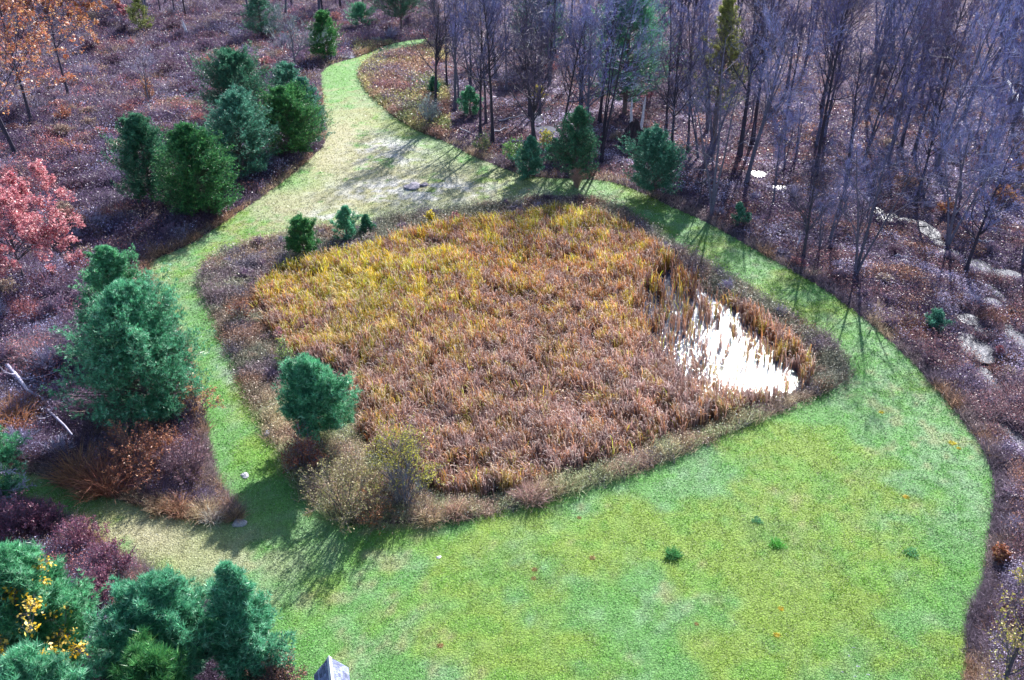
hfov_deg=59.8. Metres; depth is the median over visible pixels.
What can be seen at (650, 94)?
shrub
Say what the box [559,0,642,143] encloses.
bare tree
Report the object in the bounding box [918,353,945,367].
shrub
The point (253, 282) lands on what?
shrub
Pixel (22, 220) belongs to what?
maple tree
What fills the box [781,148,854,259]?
bare tree
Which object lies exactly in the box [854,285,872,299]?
shrub
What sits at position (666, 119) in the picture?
bare tree
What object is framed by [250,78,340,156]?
pine tree
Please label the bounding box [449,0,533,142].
bare tree
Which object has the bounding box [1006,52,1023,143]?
bare tree
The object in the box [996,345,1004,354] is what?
shrub
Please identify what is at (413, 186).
rock
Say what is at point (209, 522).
grass clump
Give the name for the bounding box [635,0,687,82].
bare tree
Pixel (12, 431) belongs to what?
shrub
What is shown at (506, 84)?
bare tree
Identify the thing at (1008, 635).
sapling
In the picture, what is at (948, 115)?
bare tree
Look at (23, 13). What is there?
oak tree
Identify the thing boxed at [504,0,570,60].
bare tree
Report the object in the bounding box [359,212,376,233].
pine tree
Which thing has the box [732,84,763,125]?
bare tree
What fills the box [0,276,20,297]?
shrub
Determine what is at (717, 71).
bare tree
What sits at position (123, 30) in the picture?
shrub
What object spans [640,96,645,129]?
dead snag
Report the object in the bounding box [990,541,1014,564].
shrub
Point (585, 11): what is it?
bare tree
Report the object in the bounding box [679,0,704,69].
bare tree
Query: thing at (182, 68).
shrub
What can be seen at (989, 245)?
shrub
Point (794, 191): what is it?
shrub
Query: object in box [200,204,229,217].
shrub
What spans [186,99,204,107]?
shrub
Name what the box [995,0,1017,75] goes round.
bare tree
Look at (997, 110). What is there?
bare tree
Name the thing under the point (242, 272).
shrub
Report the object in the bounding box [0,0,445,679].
swamp brush
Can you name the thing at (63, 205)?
shrub
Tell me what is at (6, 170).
shrub
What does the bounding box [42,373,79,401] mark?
shrub
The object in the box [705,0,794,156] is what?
bare tree
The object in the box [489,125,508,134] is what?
fallen log
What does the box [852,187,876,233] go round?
bare tree
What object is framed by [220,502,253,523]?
grass clump
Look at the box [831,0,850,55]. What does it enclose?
bare tree
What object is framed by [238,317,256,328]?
shrub
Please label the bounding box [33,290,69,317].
shrub
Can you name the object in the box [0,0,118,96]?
oak tree
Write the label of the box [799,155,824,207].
bare tree
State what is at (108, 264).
pine tree
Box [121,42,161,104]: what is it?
bare tree
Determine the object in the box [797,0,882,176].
bare tree
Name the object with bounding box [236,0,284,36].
pine tree
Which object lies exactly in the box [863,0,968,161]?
bare tree
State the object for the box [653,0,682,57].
bare tree
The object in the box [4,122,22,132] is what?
shrub
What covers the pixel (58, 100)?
shrub
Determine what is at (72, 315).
shrub
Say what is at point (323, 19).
cedar tree
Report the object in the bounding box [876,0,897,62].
bare tree
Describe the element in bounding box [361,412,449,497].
shrub
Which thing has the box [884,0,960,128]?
bare tree
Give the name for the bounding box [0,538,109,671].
pine tree
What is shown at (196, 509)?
grass clump
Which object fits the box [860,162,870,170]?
shrub
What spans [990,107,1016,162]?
bare tree
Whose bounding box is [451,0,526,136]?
bare tree
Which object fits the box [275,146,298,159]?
shrub
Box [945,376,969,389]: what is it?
shrub
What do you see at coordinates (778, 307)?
shrub
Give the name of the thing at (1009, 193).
shrub
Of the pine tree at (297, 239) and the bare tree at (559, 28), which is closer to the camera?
the pine tree at (297, 239)
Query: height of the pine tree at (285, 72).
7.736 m
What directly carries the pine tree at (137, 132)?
on the ground at (748, 190)
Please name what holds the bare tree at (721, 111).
on the ground at (748, 190)
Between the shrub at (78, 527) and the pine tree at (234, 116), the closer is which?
the shrub at (78, 527)
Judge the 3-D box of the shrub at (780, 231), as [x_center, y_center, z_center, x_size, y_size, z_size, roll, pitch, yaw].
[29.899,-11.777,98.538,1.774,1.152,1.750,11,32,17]
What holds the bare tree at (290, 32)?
on the ground at (748, 190)
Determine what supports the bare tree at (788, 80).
on the ground at (748, 190)
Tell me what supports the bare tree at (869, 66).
on the ground at (748, 190)
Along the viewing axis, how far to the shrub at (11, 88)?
148.71 m
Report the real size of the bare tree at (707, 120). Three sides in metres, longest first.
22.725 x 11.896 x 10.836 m
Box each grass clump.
[0,391,59,435]
[37,439,112,493]
[45,446,150,507]
[142,491,179,519]
[157,485,204,524]
[184,492,225,527]
[198,503,225,526]
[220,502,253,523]
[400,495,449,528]
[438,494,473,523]
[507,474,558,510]
[570,167,585,187]
[611,455,634,474]
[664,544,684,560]
[751,516,763,523]
[768,537,787,549]
[901,546,919,558]
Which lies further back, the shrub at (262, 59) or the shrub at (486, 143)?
the shrub at (262, 59)
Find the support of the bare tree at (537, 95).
on the ground at (748, 190)
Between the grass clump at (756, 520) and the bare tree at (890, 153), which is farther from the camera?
the bare tree at (890, 153)
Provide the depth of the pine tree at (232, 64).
130.82 m
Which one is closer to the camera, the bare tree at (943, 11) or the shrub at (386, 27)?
the bare tree at (943, 11)
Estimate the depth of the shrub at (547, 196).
107.93 m
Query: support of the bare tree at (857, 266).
on the ground at (748, 190)
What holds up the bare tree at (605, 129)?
on the ground at (748, 190)
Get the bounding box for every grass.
[350,37,455,139]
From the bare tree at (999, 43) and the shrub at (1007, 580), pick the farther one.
the bare tree at (999, 43)
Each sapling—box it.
[0,555,87,660]
[980,562,1023,679]
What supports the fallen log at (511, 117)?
on the ground at (748, 190)
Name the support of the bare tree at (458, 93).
on the ground at (748, 190)
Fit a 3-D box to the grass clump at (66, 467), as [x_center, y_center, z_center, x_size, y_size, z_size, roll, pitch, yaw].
[-30.182,8.463,61.607,6.439,3.359,6.937,0,30,0]
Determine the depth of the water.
79.33 m
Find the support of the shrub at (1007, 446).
on the ground at (748, 190)
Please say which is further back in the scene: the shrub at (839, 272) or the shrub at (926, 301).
the shrub at (839, 272)
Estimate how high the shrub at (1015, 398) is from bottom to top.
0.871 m
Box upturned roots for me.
[612,119,643,148]
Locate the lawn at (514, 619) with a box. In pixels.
[0,39,994,679]
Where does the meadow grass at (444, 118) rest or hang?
on the ground at (748, 190)
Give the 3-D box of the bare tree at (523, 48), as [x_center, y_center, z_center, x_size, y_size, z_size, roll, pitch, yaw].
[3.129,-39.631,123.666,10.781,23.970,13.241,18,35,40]
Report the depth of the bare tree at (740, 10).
162.09 m
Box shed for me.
[314,656,349,679]
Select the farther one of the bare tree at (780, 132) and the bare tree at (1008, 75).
the bare tree at (1008, 75)
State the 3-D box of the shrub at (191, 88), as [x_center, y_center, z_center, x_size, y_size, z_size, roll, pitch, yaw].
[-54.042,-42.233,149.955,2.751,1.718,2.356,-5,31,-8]
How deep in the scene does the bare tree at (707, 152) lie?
104.00 m
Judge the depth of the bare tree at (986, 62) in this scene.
107.63 m
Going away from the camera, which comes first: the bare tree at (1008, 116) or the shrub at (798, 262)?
the shrub at (798, 262)
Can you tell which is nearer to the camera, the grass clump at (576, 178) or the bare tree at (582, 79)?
the grass clump at (576, 178)
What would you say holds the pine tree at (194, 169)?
on the ground at (748, 190)
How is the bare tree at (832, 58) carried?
on the ground at (748, 190)
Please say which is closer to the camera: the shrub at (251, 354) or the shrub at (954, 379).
the shrub at (954, 379)
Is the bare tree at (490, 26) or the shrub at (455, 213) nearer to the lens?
the shrub at (455, 213)
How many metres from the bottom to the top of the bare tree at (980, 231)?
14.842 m
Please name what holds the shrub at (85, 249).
on the ground at (748, 190)
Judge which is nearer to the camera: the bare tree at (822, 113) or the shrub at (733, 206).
the shrub at (733, 206)
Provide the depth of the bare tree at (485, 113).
130.56 m
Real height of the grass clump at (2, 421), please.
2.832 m
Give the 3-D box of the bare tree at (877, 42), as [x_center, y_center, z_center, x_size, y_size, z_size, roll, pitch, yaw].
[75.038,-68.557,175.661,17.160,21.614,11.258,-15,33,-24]
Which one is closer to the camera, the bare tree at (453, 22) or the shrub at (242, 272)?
the shrub at (242, 272)
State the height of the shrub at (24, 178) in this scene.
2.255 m
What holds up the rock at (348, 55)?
on the ground at (748, 190)
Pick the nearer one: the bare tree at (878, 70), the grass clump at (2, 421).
the grass clump at (2, 421)
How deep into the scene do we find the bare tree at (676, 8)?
152.21 m
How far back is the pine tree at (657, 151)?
106.13 m
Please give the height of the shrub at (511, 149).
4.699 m
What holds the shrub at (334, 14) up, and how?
on the ground at (748, 190)
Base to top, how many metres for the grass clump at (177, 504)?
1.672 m
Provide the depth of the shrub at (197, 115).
135.25 m
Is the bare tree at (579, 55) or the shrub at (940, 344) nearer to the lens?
the shrub at (940, 344)
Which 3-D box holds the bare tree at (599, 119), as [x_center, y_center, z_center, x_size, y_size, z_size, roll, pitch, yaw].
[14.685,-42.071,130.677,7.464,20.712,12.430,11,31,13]
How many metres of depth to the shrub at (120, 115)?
133.57 m
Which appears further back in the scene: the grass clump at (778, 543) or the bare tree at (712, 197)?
the bare tree at (712, 197)
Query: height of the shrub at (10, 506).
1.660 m
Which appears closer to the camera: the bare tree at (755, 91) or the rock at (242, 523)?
the rock at (242, 523)
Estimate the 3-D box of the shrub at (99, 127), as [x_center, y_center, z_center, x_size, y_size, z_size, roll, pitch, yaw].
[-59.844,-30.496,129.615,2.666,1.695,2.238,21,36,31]
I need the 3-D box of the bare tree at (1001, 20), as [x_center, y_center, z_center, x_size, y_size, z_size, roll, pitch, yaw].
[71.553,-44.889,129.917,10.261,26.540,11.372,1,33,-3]
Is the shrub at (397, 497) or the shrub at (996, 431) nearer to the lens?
the shrub at (397, 497)
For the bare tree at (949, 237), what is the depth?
92.40 m
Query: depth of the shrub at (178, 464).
61.63 m
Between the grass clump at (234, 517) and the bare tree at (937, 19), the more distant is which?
the bare tree at (937, 19)
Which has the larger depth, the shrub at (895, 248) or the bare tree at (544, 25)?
the bare tree at (544, 25)
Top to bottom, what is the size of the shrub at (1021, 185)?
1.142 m
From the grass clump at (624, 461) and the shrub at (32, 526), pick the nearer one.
the shrub at (32, 526)
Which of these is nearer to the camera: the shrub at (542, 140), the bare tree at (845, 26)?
the shrub at (542, 140)
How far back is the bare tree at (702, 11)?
166.16 m
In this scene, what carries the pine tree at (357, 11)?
on the ground at (748, 190)
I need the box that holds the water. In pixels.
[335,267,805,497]
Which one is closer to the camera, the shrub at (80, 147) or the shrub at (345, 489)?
the shrub at (345, 489)
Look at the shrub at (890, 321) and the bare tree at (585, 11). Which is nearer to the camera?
the shrub at (890, 321)
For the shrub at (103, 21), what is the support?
on the ground at (748, 190)
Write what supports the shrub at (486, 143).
on the ground at (748, 190)
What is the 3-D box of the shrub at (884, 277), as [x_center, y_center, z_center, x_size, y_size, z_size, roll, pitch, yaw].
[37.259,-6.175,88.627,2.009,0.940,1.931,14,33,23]
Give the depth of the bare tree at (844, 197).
92.64 m
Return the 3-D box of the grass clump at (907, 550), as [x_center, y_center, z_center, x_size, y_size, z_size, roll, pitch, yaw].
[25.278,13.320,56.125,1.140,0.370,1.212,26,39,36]
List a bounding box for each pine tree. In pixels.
[0,424,30,498]
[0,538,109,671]
[0,637,119,679]
[38,262,218,437]
[67,243,159,341]
[79,562,224,679]
[96,623,195,679]
[97,111,172,205]
[125,0,154,30]
[146,121,244,217]
[185,39,277,115]
[186,559,297,679]
[193,83,281,179]
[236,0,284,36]
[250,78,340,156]
[264,60,309,88]
[271,352,362,442]
[282,211,321,258]
[292,75,335,142]
[328,204,362,240]
[344,1,377,26]
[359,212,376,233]
[362,0,433,31]
[426,76,441,91]
[456,85,483,115]
[507,135,547,180]
[543,105,601,184]
[543,138,566,161]
[577,0,684,113]
[615,121,695,195]
[682,0,754,147]
[731,201,751,227]
[924,307,954,333]
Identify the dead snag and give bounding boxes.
[629,97,632,121]
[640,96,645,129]
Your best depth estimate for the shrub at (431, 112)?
133.05 m
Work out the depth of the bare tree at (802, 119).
118.50 m
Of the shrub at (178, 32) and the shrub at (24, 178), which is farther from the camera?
the shrub at (178, 32)
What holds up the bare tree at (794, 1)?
on the ground at (748, 190)
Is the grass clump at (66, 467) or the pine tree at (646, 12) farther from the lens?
the pine tree at (646, 12)
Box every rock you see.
[232,519,246,526]
[240,472,248,478]
[340,51,355,57]
[404,182,420,189]
[420,182,428,186]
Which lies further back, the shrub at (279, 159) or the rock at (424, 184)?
the shrub at (279, 159)
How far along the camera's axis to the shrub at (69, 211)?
101.55 m
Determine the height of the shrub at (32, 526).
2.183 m
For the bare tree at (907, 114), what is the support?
on the ground at (748, 190)
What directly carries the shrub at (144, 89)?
on the ground at (748, 190)
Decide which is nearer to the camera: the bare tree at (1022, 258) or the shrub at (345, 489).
the shrub at (345, 489)
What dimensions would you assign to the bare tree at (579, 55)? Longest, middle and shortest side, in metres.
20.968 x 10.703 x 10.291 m
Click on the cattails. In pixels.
(505, 309)
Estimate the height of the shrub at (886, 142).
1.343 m
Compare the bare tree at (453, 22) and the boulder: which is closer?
the boulder
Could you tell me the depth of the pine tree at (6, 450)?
58.96 m
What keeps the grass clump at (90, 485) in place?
on the ground at (748, 190)
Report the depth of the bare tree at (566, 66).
113.32 m
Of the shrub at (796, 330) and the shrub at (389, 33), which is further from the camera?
the shrub at (389, 33)
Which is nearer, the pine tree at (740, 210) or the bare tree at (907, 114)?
the pine tree at (740, 210)
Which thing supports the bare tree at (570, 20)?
on the ground at (748, 190)
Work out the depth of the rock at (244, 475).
62.66 m
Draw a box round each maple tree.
[0,157,86,286]
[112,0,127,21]
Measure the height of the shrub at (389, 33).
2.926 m
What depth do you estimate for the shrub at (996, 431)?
67.01 m
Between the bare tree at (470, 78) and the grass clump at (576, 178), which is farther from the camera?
the bare tree at (470, 78)
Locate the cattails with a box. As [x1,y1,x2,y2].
[248,199,816,499]
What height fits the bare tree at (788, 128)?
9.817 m
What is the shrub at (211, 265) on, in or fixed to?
on the ground at (748, 190)
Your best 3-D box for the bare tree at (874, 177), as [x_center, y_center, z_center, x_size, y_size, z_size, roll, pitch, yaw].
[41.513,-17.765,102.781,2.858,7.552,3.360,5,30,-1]
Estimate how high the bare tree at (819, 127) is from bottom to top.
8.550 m
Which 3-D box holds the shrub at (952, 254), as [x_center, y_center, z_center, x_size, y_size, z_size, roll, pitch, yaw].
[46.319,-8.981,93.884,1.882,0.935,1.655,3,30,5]
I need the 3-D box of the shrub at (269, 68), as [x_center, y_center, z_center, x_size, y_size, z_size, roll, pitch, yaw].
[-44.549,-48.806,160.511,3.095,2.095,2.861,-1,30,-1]
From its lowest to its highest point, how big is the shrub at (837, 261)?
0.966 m
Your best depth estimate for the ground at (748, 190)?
130.41 m
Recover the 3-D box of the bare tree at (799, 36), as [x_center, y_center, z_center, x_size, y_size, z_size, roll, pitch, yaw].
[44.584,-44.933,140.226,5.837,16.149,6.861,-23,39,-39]
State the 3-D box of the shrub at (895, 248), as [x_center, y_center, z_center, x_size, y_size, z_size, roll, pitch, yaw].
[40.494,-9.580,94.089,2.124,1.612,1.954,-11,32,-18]
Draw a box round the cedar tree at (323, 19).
[305,8,342,58]
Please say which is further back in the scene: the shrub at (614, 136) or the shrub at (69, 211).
the shrub at (614, 136)
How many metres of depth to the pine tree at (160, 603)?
43.25 m
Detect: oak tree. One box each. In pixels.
[0,0,83,153]
[0,0,100,123]
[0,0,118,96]
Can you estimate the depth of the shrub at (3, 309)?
82.15 m
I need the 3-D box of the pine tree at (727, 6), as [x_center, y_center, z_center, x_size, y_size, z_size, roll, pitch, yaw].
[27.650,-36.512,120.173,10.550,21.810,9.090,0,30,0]
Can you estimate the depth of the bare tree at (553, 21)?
154.31 m
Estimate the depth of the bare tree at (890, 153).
106.05 m
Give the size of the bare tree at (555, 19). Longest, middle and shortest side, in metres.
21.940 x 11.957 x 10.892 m
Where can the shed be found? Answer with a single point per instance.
(330, 668)
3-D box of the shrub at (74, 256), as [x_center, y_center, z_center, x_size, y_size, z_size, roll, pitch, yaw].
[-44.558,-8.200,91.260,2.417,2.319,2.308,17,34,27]
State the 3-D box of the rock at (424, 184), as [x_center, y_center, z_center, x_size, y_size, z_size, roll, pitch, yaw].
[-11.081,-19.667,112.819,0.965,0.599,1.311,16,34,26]
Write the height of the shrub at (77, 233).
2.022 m
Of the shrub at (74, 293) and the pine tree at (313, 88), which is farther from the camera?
the pine tree at (313, 88)
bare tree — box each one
[0,463,35,510]
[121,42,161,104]
[261,0,334,67]
[395,0,469,117]
[417,0,481,98]
[429,0,468,86]
[430,0,500,109]
[445,0,494,85]
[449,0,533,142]
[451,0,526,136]
[454,0,512,122]
[464,0,504,77]
[477,0,565,138]
[478,0,522,91]
[490,11,578,137]
[495,0,568,116]
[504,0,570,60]
[521,0,562,113]
[521,0,579,82]
[532,0,557,53]
[533,0,571,77]
[539,0,608,130]
[546,6,609,158]
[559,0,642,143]
[560,0,604,75]
[565,0,705,161]
[568,1,572,37]
[571,18,604,105]
[590,0,632,122]
[628,0,698,130]
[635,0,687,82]
[641,1,722,143]
[650,0,720,79]
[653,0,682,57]
[660,45,715,157]
[664,0,720,150]
[664,12,807,215]
[668,0,746,130]
[670,19,764,153]
[678,0,688,42]
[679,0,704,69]
[689,0,721,58]
[694,134,718,205]
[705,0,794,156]
[711,94,730,123]
[727,0,751,68]
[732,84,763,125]
[736,0,820,142]
[738,55,772,121]
[739,0,761,38]
[744,0,849,182]
[755,0,774,53]
[760,108,810,202]
[766,0,817,84]
[769,0,812,90]
[770,96,815,166]
[781,73,828,154]
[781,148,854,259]
[782,0,820,102]
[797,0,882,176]
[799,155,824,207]
[800,0,832,54]
[803,109,844,164]
[804,0,833,64]
[805,170,852,250]
[806,0,868,147]
[808,0,884,135]
[809,0,890,107]
[810,66,980,275]
[825,22,893,174]
[828,122,894,239]
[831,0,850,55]
[847,81,873,144]
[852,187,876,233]
[853,0,958,109]
[859,0,932,86]
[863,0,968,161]
[864,57,1023,247]
[865,154,894,214]
[870,0,904,74]
[872,0,916,46]
[875,142,902,203]
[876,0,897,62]
[880,39,946,163]
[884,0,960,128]
[884,0,962,146]
[886,0,940,78]
[899,0,989,154]
[900,94,920,138]
[904,7,982,204]
[905,141,947,196]
[907,0,996,127]
[909,0,972,102]
[918,0,957,61]
[919,0,977,49]
[922,0,1000,91]
[927,97,956,144]
[929,85,988,197]
[931,0,1023,167]
[932,0,999,81]
[951,145,1023,272]
[956,0,985,56]
[962,0,1023,119]
[962,157,997,223]
[969,64,1007,133]
[971,82,1023,187]
[972,0,1023,60]
[977,98,1010,177]
[979,7,1023,128]
[983,42,1023,145]
[984,0,1023,81]
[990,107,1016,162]
[994,1,1023,107]
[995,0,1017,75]
[1001,95,1023,154]
[1005,180,1023,263]
[1006,0,1023,61]
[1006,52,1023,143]
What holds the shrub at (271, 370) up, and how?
on the ground at (748, 190)
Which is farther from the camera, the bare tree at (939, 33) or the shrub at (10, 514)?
the bare tree at (939, 33)
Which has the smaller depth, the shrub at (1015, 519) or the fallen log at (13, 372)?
the shrub at (1015, 519)
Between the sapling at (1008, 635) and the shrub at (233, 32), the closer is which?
the sapling at (1008, 635)
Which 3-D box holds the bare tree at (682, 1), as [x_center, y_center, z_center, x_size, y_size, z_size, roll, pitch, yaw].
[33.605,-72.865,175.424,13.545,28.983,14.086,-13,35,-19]
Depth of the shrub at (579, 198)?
107.51 m
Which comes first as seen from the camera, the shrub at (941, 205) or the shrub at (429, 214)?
the shrub at (429, 214)
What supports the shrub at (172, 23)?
on the ground at (748, 190)
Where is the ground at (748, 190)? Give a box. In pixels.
[0,0,1023,679]
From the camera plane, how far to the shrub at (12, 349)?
74.39 m
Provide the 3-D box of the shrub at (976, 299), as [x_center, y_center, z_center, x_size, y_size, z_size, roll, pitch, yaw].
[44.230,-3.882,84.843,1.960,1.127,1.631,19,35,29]
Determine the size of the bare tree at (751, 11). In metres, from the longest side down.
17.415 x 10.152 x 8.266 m
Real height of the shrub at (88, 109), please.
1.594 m
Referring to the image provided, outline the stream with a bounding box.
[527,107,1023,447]
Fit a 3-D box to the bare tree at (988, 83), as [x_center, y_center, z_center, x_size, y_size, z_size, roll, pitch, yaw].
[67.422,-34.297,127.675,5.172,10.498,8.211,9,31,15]
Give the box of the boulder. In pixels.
[41,394,79,409]
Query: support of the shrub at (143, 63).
on the ground at (748, 190)
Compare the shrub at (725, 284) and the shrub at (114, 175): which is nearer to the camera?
the shrub at (725, 284)
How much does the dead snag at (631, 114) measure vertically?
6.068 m
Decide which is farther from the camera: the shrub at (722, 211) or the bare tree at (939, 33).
the bare tree at (939, 33)
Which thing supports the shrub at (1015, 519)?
on the ground at (748, 190)
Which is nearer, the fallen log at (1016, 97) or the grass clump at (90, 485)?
the grass clump at (90, 485)
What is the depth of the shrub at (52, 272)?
88.52 m
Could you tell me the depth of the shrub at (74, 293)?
84.10 m
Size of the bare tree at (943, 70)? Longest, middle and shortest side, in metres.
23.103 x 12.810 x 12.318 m
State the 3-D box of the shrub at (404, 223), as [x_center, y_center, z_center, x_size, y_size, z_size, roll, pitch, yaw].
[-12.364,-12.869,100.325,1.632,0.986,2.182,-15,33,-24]
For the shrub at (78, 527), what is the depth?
55.60 m
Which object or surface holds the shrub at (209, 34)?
on the ground at (748, 190)
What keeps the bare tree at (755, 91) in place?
on the ground at (748, 190)
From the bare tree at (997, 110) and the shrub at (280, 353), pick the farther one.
the bare tree at (997, 110)
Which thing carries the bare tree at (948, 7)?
on the ground at (748, 190)
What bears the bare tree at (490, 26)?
on the ground at (748, 190)
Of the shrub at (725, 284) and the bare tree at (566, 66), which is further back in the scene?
the bare tree at (566, 66)
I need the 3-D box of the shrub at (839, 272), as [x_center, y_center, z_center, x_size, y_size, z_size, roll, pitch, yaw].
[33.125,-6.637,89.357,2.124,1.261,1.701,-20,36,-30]
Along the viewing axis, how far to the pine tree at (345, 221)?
96.98 m
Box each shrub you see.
[0,163,17,176]
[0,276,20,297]
[0,298,10,315]
[0,338,22,367]
[0,363,22,382]
[0,393,31,416]
[0,425,41,454]
[0,490,49,538]
[0,500,20,521]
[2,86,19,92]
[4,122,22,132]
[8,239,39,252]
[9,28,31,38]
[15,497,71,540]
[17,175,36,186]
[23,341,64,372]
[30,86,47,95]
[31,125,42,134]
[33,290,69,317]
[38,433,77,457]
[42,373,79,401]
[45,123,75,134]
[45,265,58,280]
[46,99,68,107]
[48,514,111,554]
[51,198,72,214]
[53,139,74,148]
[53,206,84,222]
[54,104,70,120]
[55,309,76,326]
[60,176,91,189]
[65,287,95,301]
[66,248,88,266]
[67,226,85,237]
[69,244,92,255]
[70,143,92,155]
[75,557,113,602]
[76,37,100,51]
[76,61,98,76]
[76,106,98,114]
[80,116,97,124]
[80,417,191,490]
[80,535,140,583]
[86,11,100,20]
[90,211,108,224]
[93,126,107,134]
[95,18,113,28]
[102,53,126,63]
[104,172,127,183]
[105,138,123,146]
[105,242,122,250]
[110,111,129,124]
[114,24,130,33]
[115,102,138,112]
[137,60,151,67]
[137,74,154,101]
[145,42,163,50]
[147,433,217,485]
[154,193,171,206]
[155,59,182,72]
[160,222,177,233]
[163,17,181,30]
[166,94,185,104]
[170,28,187,37]
[173,69,189,78]
[173,374,225,422]
[176,64,188,71]
[183,85,198,94]
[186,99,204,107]
[187,113,204,120]
[194,36,219,49]
[199,30,218,38]
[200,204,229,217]
[200,263,219,272]
[226,28,244,37]
[226,297,255,317]
[233,267,253,277]
[236,44,256,53]
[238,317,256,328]
[243,351,260,360]
[243,632,311,679]
[247,280,257,287]
[248,234,266,244]
[255,55,275,64]
[256,63,273,72]
[262,367,279,378]
[271,157,287,166]
[273,326,286,342]
[273,334,294,366]
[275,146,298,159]
[278,31,293,44]
[280,419,329,473]
[281,24,295,30]
[296,441,396,535]
[330,12,342,20]
[344,485,403,534]
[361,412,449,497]
[377,457,427,507]
[379,22,393,31]
[384,26,399,37]
[396,222,407,228]
[402,13,413,24]
[414,484,430,494]
[417,92,442,121]
[424,209,435,223]
[450,210,460,218]
[472,129,490,152]
[502,134,523,166]
[538,128,554,147]
[540,194,552,199]
[572,194,585,201]
[609,130,622,139]
[640,83,654,103]
[714,206,726,214]
[718,276,737,288]
[726,203,735,209]
[749,189,761,199]
[770,246,790,256]
[773,304,788,315]
[775,229,789,236]
[785,186,801,196]
[786,256,808,266]
[789,324,806,334]
[815,364,830,373]
[830,260,844,265]
[831,269,850,278]
[833,229,842,237]
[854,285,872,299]
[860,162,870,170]
[876,272,895,283]
[877,292,894,303]
[881,138,897,145]
[882,317,899,326]
[885,242,903,256]
[905,310,919,319]
[915,297,935,307]
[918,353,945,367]
[921,200,935,206]
[929,337,952,349]
[937,196,953,213]
[942,250,960,259]
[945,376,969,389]
[955,361,981,374]
[965,295,985,305]
[982,238,1001,253]
[985,425,1005,436]
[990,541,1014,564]
[994,483,1023,503]
[996,185,1023,202]
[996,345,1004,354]
[997,441,1013,452]
[999,512,1022,531]
[1001,574,1022,591]
[1002,364,1019,375]
[1006,394,1022,403]
[1011,182,1023,190]
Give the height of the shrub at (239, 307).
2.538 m
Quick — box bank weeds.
[187,189,868,534]
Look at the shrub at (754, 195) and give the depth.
108.81 m
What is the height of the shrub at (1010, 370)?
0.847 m
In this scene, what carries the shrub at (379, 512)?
on the ground at (748, 190)
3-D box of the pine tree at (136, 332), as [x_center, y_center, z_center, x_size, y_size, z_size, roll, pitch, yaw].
[-28.154,0.767,66.333,11.359,12.150,12.511,0,30,0]
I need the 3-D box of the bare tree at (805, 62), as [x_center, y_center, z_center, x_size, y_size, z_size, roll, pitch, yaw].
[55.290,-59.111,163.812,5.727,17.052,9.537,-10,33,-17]
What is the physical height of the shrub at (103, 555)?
3.758 m
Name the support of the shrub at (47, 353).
on the ground at (748, 190)
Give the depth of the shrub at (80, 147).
121.88 m
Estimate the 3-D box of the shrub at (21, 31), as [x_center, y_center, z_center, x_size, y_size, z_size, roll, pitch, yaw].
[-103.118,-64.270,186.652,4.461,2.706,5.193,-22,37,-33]
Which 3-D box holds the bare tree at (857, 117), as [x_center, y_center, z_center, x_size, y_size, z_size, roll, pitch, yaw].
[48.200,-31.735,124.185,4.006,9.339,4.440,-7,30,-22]
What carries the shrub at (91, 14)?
on the ground at (748, 190)
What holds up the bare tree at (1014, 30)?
on the ground at (748, 190)
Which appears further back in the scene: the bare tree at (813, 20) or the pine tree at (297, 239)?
the bare tree at (813, 20)
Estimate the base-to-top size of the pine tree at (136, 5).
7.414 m
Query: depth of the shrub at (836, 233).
97.83 m
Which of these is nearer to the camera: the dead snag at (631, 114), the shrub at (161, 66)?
the dead snag at (631, 114)
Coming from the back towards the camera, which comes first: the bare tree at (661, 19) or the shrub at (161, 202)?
the bare tree at (661, 19)
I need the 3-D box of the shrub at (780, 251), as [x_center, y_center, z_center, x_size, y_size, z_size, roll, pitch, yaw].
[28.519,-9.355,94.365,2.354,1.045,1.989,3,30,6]
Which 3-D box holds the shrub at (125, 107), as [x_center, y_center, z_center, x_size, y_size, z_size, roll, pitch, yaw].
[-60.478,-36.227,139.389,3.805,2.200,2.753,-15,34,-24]
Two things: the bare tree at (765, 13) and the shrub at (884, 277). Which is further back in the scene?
the bare tree at (765, 13)
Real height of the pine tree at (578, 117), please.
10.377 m
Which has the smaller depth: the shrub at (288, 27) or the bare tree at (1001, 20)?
the bare tree at (1001, 20)
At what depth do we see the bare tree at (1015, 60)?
125.09 m
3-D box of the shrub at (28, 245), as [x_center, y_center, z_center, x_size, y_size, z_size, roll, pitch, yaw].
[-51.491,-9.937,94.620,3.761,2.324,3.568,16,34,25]
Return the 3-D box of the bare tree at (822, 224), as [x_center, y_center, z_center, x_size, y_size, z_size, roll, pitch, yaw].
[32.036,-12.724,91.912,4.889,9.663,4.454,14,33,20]
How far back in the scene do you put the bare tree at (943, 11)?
170.18 m
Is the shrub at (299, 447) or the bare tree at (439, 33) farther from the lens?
the bare tree at (439, 33)
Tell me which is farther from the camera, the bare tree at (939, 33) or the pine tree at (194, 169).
the bare tree at (939, 33)
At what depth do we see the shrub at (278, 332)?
78.47 m
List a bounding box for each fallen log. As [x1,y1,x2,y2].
[0,363,74,437]
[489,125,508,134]
[499,113,523,120]
[1007,80,1023,116]
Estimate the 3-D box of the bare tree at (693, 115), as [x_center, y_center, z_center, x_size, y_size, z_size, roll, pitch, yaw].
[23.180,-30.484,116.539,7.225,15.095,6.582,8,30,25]
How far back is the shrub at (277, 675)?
45.46 m
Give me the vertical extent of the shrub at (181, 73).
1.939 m
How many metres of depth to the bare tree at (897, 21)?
131.61 m

